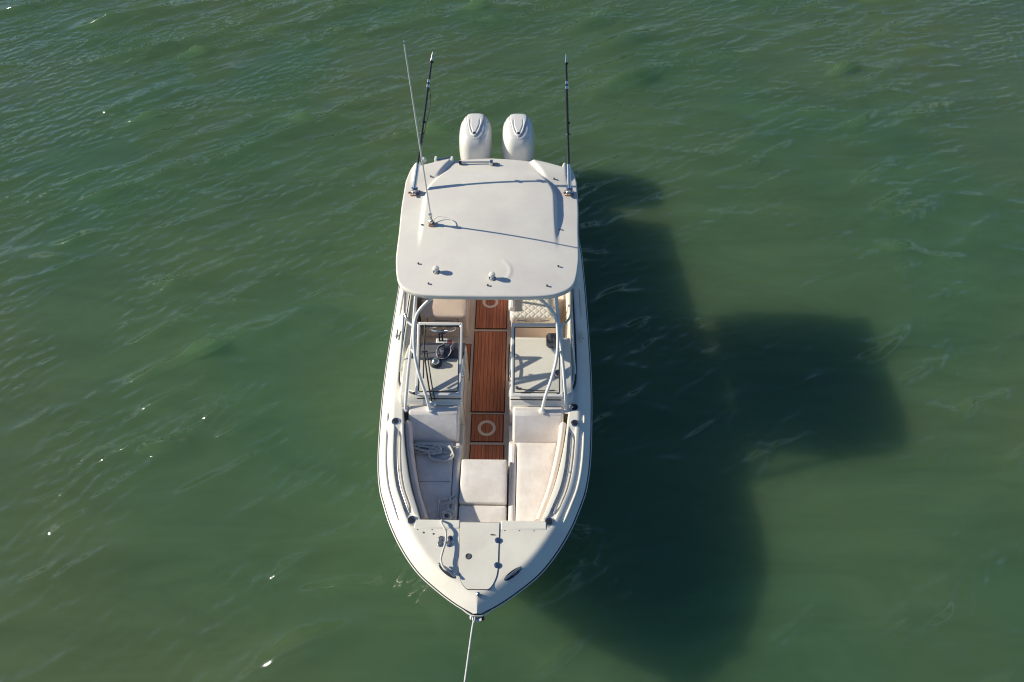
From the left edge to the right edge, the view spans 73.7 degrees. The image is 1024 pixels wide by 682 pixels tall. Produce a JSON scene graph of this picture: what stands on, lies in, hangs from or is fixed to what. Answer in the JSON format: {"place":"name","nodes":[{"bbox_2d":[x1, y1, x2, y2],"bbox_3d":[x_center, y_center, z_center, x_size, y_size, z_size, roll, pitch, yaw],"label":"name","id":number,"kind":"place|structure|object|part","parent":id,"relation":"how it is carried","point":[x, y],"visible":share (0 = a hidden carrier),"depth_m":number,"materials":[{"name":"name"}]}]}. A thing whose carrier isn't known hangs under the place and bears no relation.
{"place":"outdoors","nodes":[
{"label":"outdoors","id":0,"kind":"place"},
{"bbox_2d":[0,0,1023,681],"bbox_3d":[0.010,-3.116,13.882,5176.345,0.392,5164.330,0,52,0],"label":"sea water","id":1,"kind":"structure","parent":0,"point":[800,228],"depth_m":11.77,"materials":[{"name":"green liquid"}]},
{"bbox_2d":[378,40,591,622],"bbox_3d":[-0.333,-1.380,9.850,3.066,6.075,9.814,1,52,0],"label":"motor boat","id":2,"kind":"object","parent":1,"relation":"on","point":[490,271],"visible":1,"depth_m":9.44,"materials":[{"name":"white plastic"}]},
{"bbox_3d":[-1.471,-0.426,10.060,0.359,0.909,2.621,1,52,0],"label":"side window","id":3,"kind":"part","parent":2,"relation":"part of","materials":[{"name":"clear glass"}]},
{"bbox_2d":[413,442,458,461],"bbox_3d":[-1.081,1.523,9.306,0.698,0.081,0.289,4,52,3],"label":"rope hank","id":4,"kind":"object","parent":2,"relation":"on","point":[439,449],"visible":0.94,"depth_m":9.31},
{"bbox_2d":[436,339,452,359],"bbox_3d":[-0.972,0.123,9.852,0.243,0.134,0.357,0,52,0],"label":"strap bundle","id":5,"kind":"object","parent":2,"relation":"on","point":[445,351],"visible":1,"depth_m":9.80,"materials":[{"name":"grey fabric"}]},
{"bbox_2d":[437,495,456,571],"bbox_3d":[-0.838,2.326,8.375,0.263,0.549,1.187,0,52,0],"label":"dock line","id":6,"kind":"object","parent":2,"relation":"on","point":[450,512],"visible":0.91,"depth_m":8.73,"materials":[{"name":"white fabric"}]},
{"bbox_2d":[464,613,475,681],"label":"anchor rope","id":7,"kind":"object","parent":2,"relation":"attached to","point":[469,647],"visible":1,"depth_m":7.64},
{"bbox_3d":[0.789,-0.403,10.042,0.359,0.909,2.621,1,52,0],"label":"side window","id":8,"kind":"part","parent":2,"relation":"part of","materials":[{"name":"clear glass"}]}
]}

